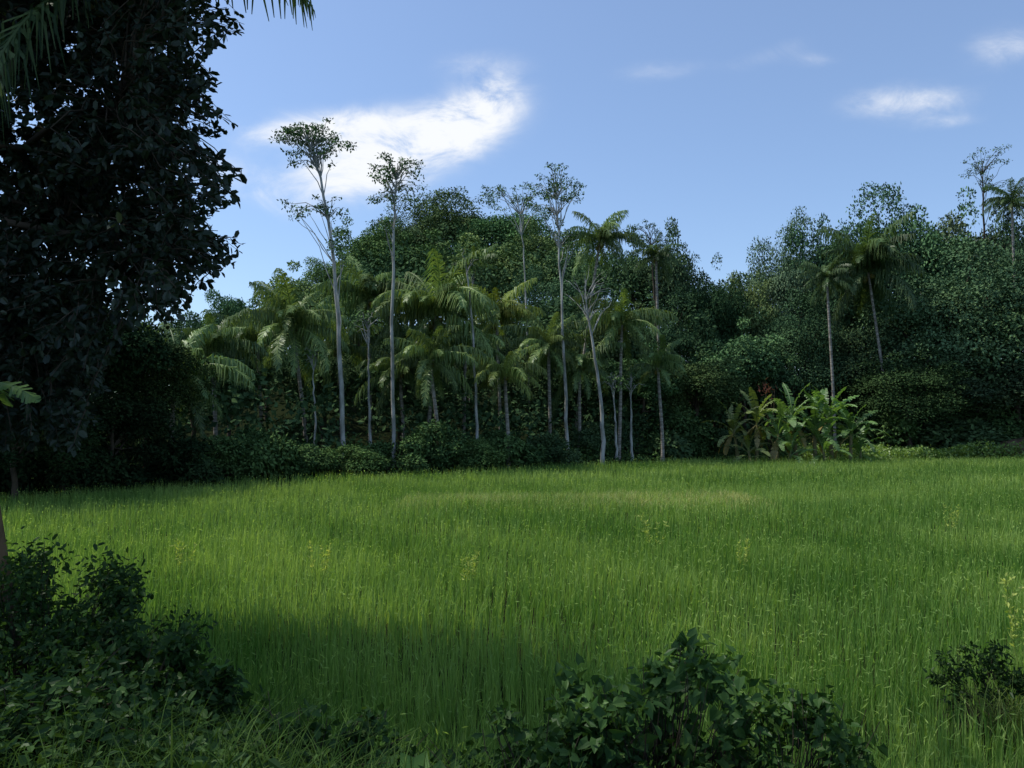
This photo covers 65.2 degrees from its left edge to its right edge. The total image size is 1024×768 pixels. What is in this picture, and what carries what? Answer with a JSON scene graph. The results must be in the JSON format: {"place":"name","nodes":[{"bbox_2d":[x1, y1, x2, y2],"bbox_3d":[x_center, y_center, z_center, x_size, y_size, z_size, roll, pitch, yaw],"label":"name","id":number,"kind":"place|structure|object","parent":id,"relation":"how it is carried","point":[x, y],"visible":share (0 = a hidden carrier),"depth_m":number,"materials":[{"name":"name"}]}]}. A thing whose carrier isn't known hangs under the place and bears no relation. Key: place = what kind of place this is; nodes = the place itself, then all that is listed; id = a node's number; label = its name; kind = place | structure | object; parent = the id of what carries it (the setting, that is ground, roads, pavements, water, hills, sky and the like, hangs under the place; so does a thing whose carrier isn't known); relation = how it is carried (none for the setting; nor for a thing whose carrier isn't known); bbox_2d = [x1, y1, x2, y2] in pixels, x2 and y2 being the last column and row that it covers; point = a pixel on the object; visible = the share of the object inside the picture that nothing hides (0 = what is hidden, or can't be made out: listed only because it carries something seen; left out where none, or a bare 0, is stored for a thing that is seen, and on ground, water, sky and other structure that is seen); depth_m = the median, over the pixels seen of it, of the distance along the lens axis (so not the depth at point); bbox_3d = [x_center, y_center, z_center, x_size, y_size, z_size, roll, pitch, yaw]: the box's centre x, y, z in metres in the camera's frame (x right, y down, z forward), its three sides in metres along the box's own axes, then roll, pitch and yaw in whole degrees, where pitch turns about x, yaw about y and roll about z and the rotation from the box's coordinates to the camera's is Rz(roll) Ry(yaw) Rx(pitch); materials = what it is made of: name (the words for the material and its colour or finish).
{"place":"outdoors","nodes":[
{"label":"outdoors","id":0,"kind":"place"},
{"bbox_2d":[0,669,643,767],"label":"bank grass","id":1,"kind":"structure","parent":0,"point":[227,756],"depth_m":3.56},
{"bbox_2d":[0,325,1023,767],"bbox_3d":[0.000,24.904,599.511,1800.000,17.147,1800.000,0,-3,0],"label":"ground","id":2,"kind":"structure","parent":0,"point":[354,427],"depth_m":13.80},
{"bbox_2d":[0,381,41,677],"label":"banana plant","id":3,"kind":"object","parent":2,"relation":"on","point":[29,397],"visible":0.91,"depth_m":6.35,"materials":[{"name":"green plant"}]},
{"bbox_2d":[0,407,105,502],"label":"broadleaf tree","id":4,"kind":"object","parent":2,"relation":"on","point":[14,456],"visible":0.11,"depth_m":27.29,"materials":[{"name":"green plant"}]},
{"bbox_2d":[0,437,123,496],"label":"bush","id":5,"kind":"object","parent":2,"relation":"on","point":[38,473],"visible":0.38,"depth_m":30.52,"materials":[{"name":"green plant"}]},
{"bbox_2d":[0,647,203,767],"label":"bush","id":6,"kind":"object","parent":2,"relation":"on","point":[99,689],"visible":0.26,"depth_m":4.31,"materials":[{"name":"green plant"}]},
{"bbox_2d":[0,526,217,684],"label":"bush","id":7,"kind":"object","parent":2,"relation":"on","point":[110,621],"visible":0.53,"depth_m":5.95,"materials":[{"name":"green plant"}]},
{"bbox_2d":[40,444,186,491],"bbox_3d":[-16.241,3.505,32.767,5.088,2.339,5.095,0,-3,0],"label":"bush","id":8,"kind":"object","parent":2,"relation":"on","point":[130,472],"visible":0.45,"depth_m":31.58,"materials":[{"name":"green plant"}]},
{"bbox_2d":[59,296,181,493],"bbox_3d":[-17.036,0.234,30.917,6.880,8.643,7.601,-2,-3,29],"label":"broadleaf tree","id":9,"kind":"object","parent":2,"relation":"on","point":[132,344],"visible":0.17,"depth_m":31.61,"materials":[{"name":"green plant"}]},
{"bbox_2d":[0,0,246,456],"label":"overhanging tree","id":10,"kind":"object","parent":2,"relation":"on","point":[66,156],"visible":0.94,"depth_m":7.70,"materials":[{"name":"green plant"}]},
{"bbox_2d":[82,377,178,491],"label":"broadleaf tree","id":11,"kind":"object","parent":2,"relation":"on","point":[124,423],"visible":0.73,"depth_m":32.07,"materials":[{"name":"green plant"}]},
{"bbox_2d":[0,621,272,757],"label":"bush","id":12,"kind":"object","parent":2,"relation":"on","point":[172,655],"visible":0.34,"depth_m":5.12,"materials":[{"name":"green plant"}]},
{"bbox_2d":[0,0,315,202],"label":"coconut palm","id":13,"kind":"object","parent":2,"relation":"on","point":[13,38],"visible":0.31,"depth_m":7.48,"materials":[{"name":"green plant"}]},
{"bbox_2d":[101,314,226,467],"bbox_3d":[-15.981,0.542,35.100,5.866,7.466,5.343,-2,-4,34],"label":"broadleaf tree","id":14,"kind":"object","parent":2,"relation":"on","point":[164,389],"visible":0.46,"depth_m":34.38,"materials":[{"name":"green plant"}]},
{"bbox_2d":[124,427,224,489],"bbox_3d":[-14.266,3.300,34.279,4.748,2.943,3.683,-2,-4,37],"label":"bush","id":15,"kind":"object","parent":2,"relation":"on","point":[176,454],"visible":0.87,"depth_m":33.88,"materials":[{"name":"green plant"}]},
{"bbox_2d":[108,322,256,441],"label":"coconut palm","id":16,"kind":"object","parent":2,"relation":"on","point":[226,366],"visible":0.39,"depth_m":36.91,"materials":[{"name":"green plant"}]},
{"bbox_2d":[0,663,371,767],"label":"ground cover","id":17,"kind":"object","parent":2,"relation":"on","point":[60,683],"visible":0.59,"depth_m":3.86,"materials":[{"name":"green plant"}]},
{"bbox_2d":[175,308,268,456],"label":"coconut palm","id":18,"kind":"object","parent":2,"relation":"on","point":[213,343],"visible":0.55,"depth_m":42.87,"materials":[{"name":"green plant"}]},
{"bbox_2d":[184,434,265,482],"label":"bush","id":19,"kind":"object","parent":2,"relation":"on","point":[225,446],"visible":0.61,"depth_m":36.29,"materials":[{"name":"green plant"}]},
{"bbox_2d":[194,288,263,435],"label":"broadleaf tree","id":20,"kind":"object","parent":2,"relation":"on","point":[231,307],"visible":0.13,"depth_m":61.16,"materials":[{"name":"green plant"}]},
{"bbox_2d":[219,424,306,477],"bbox_3d":[-11.961,3.409,39.021,4.061,2.966,5.796,0,-3,0],"label":"bush","id":21,"kind":"object","parent":2,"relation":"on","point":[271,452],"visible":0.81,"depth_m":37.57,"materials":[{"name":"green plant"}]},
{"bbox_2d":[229,268,349,441],"bbox_3d":[-12.970,-0.579,46.019,7.125,11.446,7.006,0,-3,0],"label":"coconut palm","id":22,"kind":"object","parent":2,"relation":"on","point":[292,320],"visible":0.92,"depth_m":45.38,"materials":[{"name":"green plant"}]},
{"bbox_2d":[161,691,429,767],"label":"bush","id":23,"kind":"object","parent":2,"relation":"on","point":[315,724],"visible":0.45,"depth_m":4.41,"materials":[{"name":"green plant"}]},
{"bbox_2d":[269,117,358,463],"bbox_3d":[-11.048,-5.042,44.205,5.180,19.621,3.883,0,-3,9],"label":"slender tree","id":24,"kind":"object","parent":2,"relation":"on","point":[292,132],"visible":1,"depth_m":44.45,"materials":[{"name":"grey plant"}]},
{"bbox_2d":[270,349,366,447],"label":"palm tree","id":25,"kind":"object","parent":2,"relation":"on","point":[291,382],"visible":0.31,"depth_m":57.21,"materials":[{"name":"green plant"}]},
{"bbox_2d":[296,310,381,440],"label":"coconut palm","id":26,"kind":"object","parent":2,"relation":"on","point":[355,352],"visible":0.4,"depth_m":52.95,"materials":[{"name":"green plant"}]},
{"bbox_2d":[312,443,390,475],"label":"bush","id":27,"kind":"object","parent":2,"relation":"on","point":[365,459],"visible":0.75,"depth_m":41.10,"materials":[{"name":"green plant"}]},
{"bbox_2d":[310,255,411,443],"bbox_3d":[-9.478,-1.862,51.906,6.600,14.011,7.342,0,-3,0],"label":"coconut palm","id":28,"kind":"object","parent":2,"relation":"on","point":[359,294],"visible":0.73,"depth_m":51.54,"materials":[{"name":"green plant"}]},
{"bbox_2d":[327,216,416,325],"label":"broadleaf tree","id":29,"kind":"object","parent":2,"relation":"on","point":[364,242],"visible":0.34,"depth_m":96.85,"materials":[{"name":"green plant"}]},
{"bbox_2d":[346,439,429,473],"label":"bush","id":30,"kind":"object","parent":2,"relation":"on","point":[413,461],"visible":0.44,"depth_m":42.62,"materials":[{"name":"green plant"}]},
{"bbox_2d":[365,152,426,464],"bbox_3d":[-6.812,-4.303,46.486,3.778,18.262,3.627,0,-3,0],"label":"slender tree","id":31,"kind":"object","parent":2,"relation":"on","point":[395,173],"visible":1,"depth_m":46.34,"materials":[{"name":"grey plant"}]},
{"bbox_2d":[354,337,451,455],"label":"coconut palm","id":32,"kind":"object","parent":2,"relation":"on","point":[382,364],"visible":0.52,"depth_m":49.51,"materials":[{"name":"green plant"}]},
{"bbox_2d":[368,228,452,338],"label":"broadleaf tree","id":33,"kind":"object","parent":2,"relation":"on","point":[407,250],"visible":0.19,"depth_m":87.84,"materials":[{"name":"green plant"}]},
{"bbox_2d":[372,192,456,328],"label":"broadleaf tree","id":34,"kind":"object","parent":2,"relation":"on","point":[415,231],"visible":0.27,"depth_m":103.04,"materials":[{"name":"green plant"}]},
{"bbox_2d":[383,325,486,442],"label":"coconut palm","id":35,"kind":"object","parent":2,"relation":"on","point":[428,350],"visible":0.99,"depth_m":46.65,"materials":[{"name":"green plant"}]},
{"bbox_2d":[371,248,500,426],"bbox_3d":[-4.925,-1.398,50.219,8.415,13.025,8.702,0,-3,0],"label":"coconut palm","id":36,"kind":"object","parent":2,"relation":"on","point":[438,303],"visible":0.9,"depth_m":49.24,"materials":[{"name":"green plant"}]},
{"bbox_2d":[398,418,483,470],"bbox_3d":[-3.851,3.576,44.974,5.260,3.300,4.220,0,-3,0],"label":"bush","id":37,"kind":"object","parent":2,"relation":"on","point":[428,439],"visible":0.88,"depth_m":44.46,"materials":[{"name":"green plant"}]},
{"bbox_2d":[398,186,507,255],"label":"broadleaf tree","id":38,"kind":"object","parent":2,"relation":"on","point":[454,214],"visible":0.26,"depth_m":105.12,"materials":[{"name":"green plant"}]},
{"bbox_2d":[0,417,939,498],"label":"undergrowth","id":39,"kind":"object","parent":2,"relation":"on","point":[624,455],"visible":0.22,"depth_m":51.81,"materials":[{"name":"green plant"}]},
{"bbox_2d":[432,310,512,439],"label":"coconut palm","id":40,"kind":"object","parent":2,"relation":"on","point":[493,338],"visible":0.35,"depth_m":51.58,"materials":[{"name":"green plant"}]},
{"bbox_2d":[439,437,509,470],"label":"bush","id":41,"kind":"object","parent":2,"relation":"on","point":[488,455],"visible":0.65,"depth_m":45.07,"materials":[{"name":"green plant"}]},
{"bbox_2d":[423,232,551,301],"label":"broadleaf tree","id":42,"kind":"object","parent":2,"relation":"on","point":[501,259],"visible":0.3,"depth_m":85.11,"materials":[{"name":"green plant"}]},
{"bbox_2d":[456,278,545,428],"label":"coconut palm","id":43,"kind":"object","parent":2,"relation":"on","point":[509,311],"visible":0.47,"depth_m":56.78,"materials":[{"name":"green plant"}]},
{"bbox_2d":[448,190,557,254],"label":"broadleaf tree","id":44,"kind":"object","parent":2,"relation":"on","point":[502,226],"visible":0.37,"depth_m":102.71,"materials":[{"name":"green plant"}]},
{"bbox_2d":[465,343,546,467],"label":"coconut palm","id":45,"kind":"object","parent":2,"relation":"on","point":[504,369],"visible":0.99,"depth_m":47.61,"materials":[{"name":"green plant"}]},
{"bbox_2d":[467,427,552,467],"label":"bush","id":46,"kind":"object","parent":2,"relation":"on","point":[498,440],"visible":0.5,"depth_m":47.52,"materials":[{"name":"green plant"}]},
{"bbox_2d":[0,452,1023,767],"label":"rice crop","id":47,"kind":"object","parent":2,"relation":"on","point":[888,508],"visible":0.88,"depth_m":13.12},
{"bbox_2d":[482,183,543,436],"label":"slender tree","id":48,"kind":"object","parent":2,"relation":"on","point":[519,212],"visible":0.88,"depth_m":62.48,"materials":[{"name":"green plant"}]},
{"bbox_2d":[473,319,575,430],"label":"broadleaf tree","id":49,"kind":"object","parent":2,"relation":"on","point":[509,385],"visible":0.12,"depth_m":62.66,"materials":[{"name":"green plant"}]},
{"bbox_2d":[392,689,661,767],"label":"vine","id":50,"kind":"object","parent":2,"relation":"on","point":[541,752],"visible":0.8,"depth_m":4.45,"materials":[{"name":"green plant"}]},
{"bbox_2d":[42,218,1023,465],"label":"distant wood","id":51,"kind":"object","parent":2,"relation":"on","point":[232,393],"visible":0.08,"depth_m":55.36,"materials":[{"name":"green plant"}]},
{"bbox_2d":[499,217,579,300],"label":"broadleaf tree","id":52,"kind":"object","parent":2,"relation":"on","point":[547,243],"visible":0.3,"depth_m":96.83,"materials":[{"name":"green plant"}]},
{"bbox_2d":[499,264,582,408],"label":"broadleaf tree","id":53,"kind":"object","parent":2,"relation":"on","point":[537,301],"visible":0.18,"depth_m":79.12,"materials":[{"name":"green plant"}]},
{"bbox_2d":[501,312,590,432],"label":"coconut palm","id":54,"kind":"object","parent":2,"relation":"on","point":[551,338],"visible":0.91,"depth_m":54.93,"materials":[{"name":"green plant"}]},
{"bbox_2d":[523,161,586,460],"bbox_3d":[2.897,-4.962,54.360,4.370,20.383,3.363,0,-3,0],"label":"slender tree","id":55,"kind":"object","parent":2,"relation":"on","point":[556,192],"visible":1,"depth_m":54.42,"materials":[{"name":"grey plant"}]},
{"bbox_2d":[527,432,584,466],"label":"bush","id":56,"kind":"object","parent":2,"relation":"on","point":[558,446],"visible":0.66,"depth_m":50.60,"materials":[{"name":"green plant"}]},
{"bbox_2d":[532,357,624,453],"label":"broadleaf tree","id":57,"kind":"object","parent":2,"relation":"on","point":[593,387],"visible":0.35,"depth_m":60.46,"materials":[{"name":"green plant"}]},
{"bbox_2d":[540,232,618,324],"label":"broadleaf tree","id":58,"kind":"object","parent":2,"relation":"on","point":[570,266],"visible":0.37,"depth_m":89.97,"materials":[{"name":"green plant"}]},
{"bbox_2d":[541,341,625,451],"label":"coconut palm","id":59,"kind":"object","parent":2,"relation":"on","point":[583,362],"visible":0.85,"depth_m":55.78,"materials":[{"name":"green plant"}]},
{"bbox_2d":[556,420,623,456],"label":"bush","id":60,"kind":"object","parent":2,"relation":"on","point":[586,434],"visible":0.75,"depth_m":55.72,"materials":[{"name":"green plant"}]},
{"bbox_2d":[563,262,623,462],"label":"slender tree","id":61,"kind":"object","parent":2,"relation":"on","point":[602,431],"visible":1,"depth_m":53.02,"materials":[{"name":"grey plant"}]},
{"bbox_2d":[556,210,643,427],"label":"coconut palm","id":62,"kind":"object","parent":2,"relation":"on","point":[607,234],"visible":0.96,"depth_m":60.15,"materials":[{"name":"green plant"}]},
{"bbox_2d":[571,288,677,459],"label":"coconut palm","id":63,"kind":"object","parent":2,"relation":"on","point":[612,322],"visible":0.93,"depth_m":55.73,"materials":[{"name":"green plant"}]},
{"bbox_2d":[598,224,665,330],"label":"broadleaf tree","id":64,"kind":"object","parent":2,"relation":"on","point":[619,271],"visible":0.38,"depth_m":79.57,"materials":[{"name":"green plant"}]},
{"bbox_2d":[595,342,685,441],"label":"broadleaf tree","id":65,"kind":"object","parent":2,"relation":"on","point":[646,392],"visible":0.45,"depth_m":61.49,"materials":[{"name":"green plant"}]},
{"bbox_2d":[596,408,693,461],"bbox_3d":[9.298,4.048,60.472,7.830,4.559,7.870,0,-3,0],"label":"bush","id":66,"kind":"object","parent":2,"relation":"on","point":[676,444],"visible":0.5,"depth_m":58.66,"materials":[{"name":"green plant"}]},
{"bbox_2d":[624,335,685,461],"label":"coconut palm","id":67,"kind":"object","parent":2,"relation":"on","point":[663,359],"visible":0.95,"depth_m":56.81,"materials":[{"name":"green plant"}]},
{"bbox_2d":[628,232,681,429],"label":"coconut palm","id":68,"kind":"object","parent":2,"relation":"on","point":[656,253],"visible":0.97,"depth_m":64.31,"materials":[{"name":"green plant"}]},
{"bbox_2d":[533,627,781,767],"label":"bush","id":69,"kind":"object","parent":2,"relation":"on","point":[597,708],"visible":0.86,"depth_m":4.64,"materials":[{"name":"green plant"}]},
{"bbox_2d":[616,286,716,431],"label":"broadleaf tree","id":70,"kind":"object","parent":2,"relation":"on","point":[670,335],"visible":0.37,"depth_m":70.93,"materials":[{"name":"green plant"}]},
{"bbox_2d":[632,216,715,423],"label":"broadleaf tree","id":71,"kind":"object","parent":2,"relation":"on","point":[683,273],"visible":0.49,"depth_m":75.50,"materials":[{"name":"green plant"}]},
{"bbox_2d":[642,405,717,456],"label":"bush","id":72,"kind":"object","parent":2,"relation":"on","point":[687,421],"visible":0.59,"depth_m":61.19,"materials":[{"name":"green plant"}]},
{"bbox_2d":[650,351,751,418],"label":"broadleaf tree","id":73,"kind":"object","parent":2,"relation":"on","point":[704,375],"visible":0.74,"depth_m":63.08,"materials":[{"name":"green plant"}]},
{"bbox_2d":[675,251,760,429],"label":"broadleaf tree","id":74,"kind":"object","parent":2,"relation":"on","point":[723,299],"visible":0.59,"depth_m":73.25,"materials":[{"name":"green plant"}]},
{"bbox_2d":[685,316,800,450],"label":"broadleaf tree","id":75,"kind":"object","parent":2,"relation":"on","point":[753,362],"visible":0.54,"depth_m":66.65,"materials":[{"name":"green plant"}]},
{"bbox_2d":[714,267,779,431],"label":"broadleaf tree","id":76,"kind":"object","parent":2,"relation":"on","point":[753,297],"visible":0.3,"depth_m":75.14,"materials":[{"name":"green plant"}]},
{"bbox_2d":[658,678,887,767],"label":"bush","id":77,"kind":"object","parent":2,"relation":"on","point":[813,721],"visible":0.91,"depth_m":4.51,"materials":[{"name":"green plant"}]},
{"bbox_2d":[743,206,828,426],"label":"broadleaf tree","id":78,"kind":"object","parent":2,"relation":"on","point":[784,280],"visible":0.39,"depth_m":77.45,"materials":[{"name":"green plant"}]},
{"bbox_2d":[733,288,851,431],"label":"broadleaf tree","id":79,"kind":"object","parent":2,"relation":"on","point":[798,334],"visible":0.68,"depth_m":68.37,"materials":[{"name":"green plant"}]},
{"bbox_2d":[779,389,844,458],"bbox_3d":[21.284,3.041,56.918,4.776,5.557,4.632,0,-3,0],"label":"banana plant","id":80,"kind":"object","parent":2,"relation":"on","point":[816,414],"visible":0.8,"depth_m":56.70,"materials":[{"name":"green plant"}]},
{"bbox_2d":[798,254,853,447],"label":"coconut palm","id":81,"kind":"object","parent":2,"relation":"on","point":[826,278],"visible":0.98,"depth_m":65.17,"materials":[{"name":"green plant"}]},
{"bbox_2d":[782,212,884,436],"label":"broadleaf tree","id":82,"kind":"object","parent":2,"relation":"on","point":[796,242],"visible":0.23,"depth_m":75.87,"materials":[{"name":"green plant"}]},
{"bbox_2d":[796,295,903,417],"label":"broadleaf tree","id":83,"kind":"object","parent":2,"relation":"on","point":[846,344],"visible":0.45,"depth_m":68.71,"materials":[{"name":"green plant"}]},
{"bbox_2d":[814,211,925,450],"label":"coconut palm","id":84,"kind":"object","parent":2,"relation":"on","point":[869,257],"visible":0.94,"depth_m":65.61,"materials":[{"name":"green plant"}]},
{"bbox_2d":[836,400,923,448],"bbox_3d":[31.955,3.955,67.041,9.673,5.435,7.504,2,-4,-38],"label":"bush","id":85,"kind":"object","parent":2,"relation":"on","point":[898,436],"visible":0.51,"depth_m":64.69,"materials":[{"name":"green plant"}]},
{"bbox_2d":[823,181,948,358],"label":"broadleaf tree","id":86,"kind":"object","parent":2,"relation":"on","point":[883,196],"visible":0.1,"depth_m":76.07,"materials":[{"name":"green plant"}]},
{"bbox_2d":[797,439,1023,459],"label":"field creeper","id":87,"kind":"object","parent":2,"relation":"on","point":[954,451],"visible":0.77,"depth_m":60.50,"materials":[{"name":"green plant"}]},
{"bbox_2d":[842,341,979,447],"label":"broadleaf tree","id":88,"kind":"object","parent":2,"relation":"on","point":[915,380],"visible":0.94,"depth_m":63.03,"materials":[{"name":"green plant"}]},
{"bbox_2d":[876,186,990,409],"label":"broadleaf tree","id":89,"kind":"object","parent":2,"relation":"on","point":[933,241],"visible":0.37,"depth_m":73.48,"materials":[{"name":"green plant"}]},
{"bbox_2d":[851,235,1023,414],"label":"broadleaf tree","id":90,"kind":"object","parent":2,"relation":"on","point":[926,313],"visible":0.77,"depth_m":65.78,"materials":[{"name":"green plant"}]},
{"bbox_2d":[896,409,1011,448],"bbox_3d":[35.549,4.347,67.718,9.459,4.565,12.516,0,-3,0],"label":"bush","id":91,"kind":"object","parent":2,"relation":"on","point":[950,432],"visible":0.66,"depth_m":63.48,"materials":[{"name":"green plant"}]},
{"bbox_2d":[884,665,1023,759],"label":"grass clump","id":92,"kind":"object","parent":2,"relation":"on","point":[1018,717],"visible":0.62,"depth_m":6.98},
{"bbox_2d":[912,401,1023,442],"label":"bush","id":93,"kind":"object","parent":2,"relation":"on","point":[1003,419],"visible":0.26,"depth_m":65.30,"materials":[{"name":"green plant"}]},
{"bbox_2d":[917,358,1023,418],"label":"broadleaf tree","id":94,"kind":"object","parent":2,"relation":"on","point":[1008,397],"visible":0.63,"depth_m":63.29,"materials":[{"name":"green plant"}]},
{"bbox_2d":[922,202,1023,298],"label":"broadleaf tree","id":95,"kind":"object","parent":2,"relation":"on","point":[954,225],"visible":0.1,"depth_m":73.28,"materials":[{"name":"green plant"}]},
{"bbox_2d":[922,639,1023,735],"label":"shrub","id":96,"kind":"object","parent":2,"relation":"on","point":[992,658],"visible":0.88,"depth_m":7.28,"materials":[{"name":"green plant"}]},
{"bbox_2d":[927,261,1023,437],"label":"broadleaf tree","id":97,"kind":"object","parent":2,"relation":"on","point":[1017,325],"visible":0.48,"depth_m":64.69,"materials":[{"name":"green plant"}]},
{"bbox_2d":[981,177,1023,409],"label":"coconut palm","id":98,"kind":"object","parent":2,"relation":"on","point":[1013,199],"visible":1,"depth_m":68.72,"materials":[{"name":"green plant"}]},
{"bbox_2d":[981,207,1023,361],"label":"broadleaf tree","id":99,"kind":"object","parent":2,"relation":"on","point":[1020,251],"visible":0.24,"depth_m":70.32,"materials":[{"name":"green plant"}]},
{"bbox_2d":[0,0,1023,370],"label":"sky","id":100,"kind":"structure","parent":0,"point":[723,119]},
{"bbox_2d":[386,485,790,522],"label":"bund grass","id":101,"kind":"structure","parent":0,"point":[729,495],"depth_m":27.36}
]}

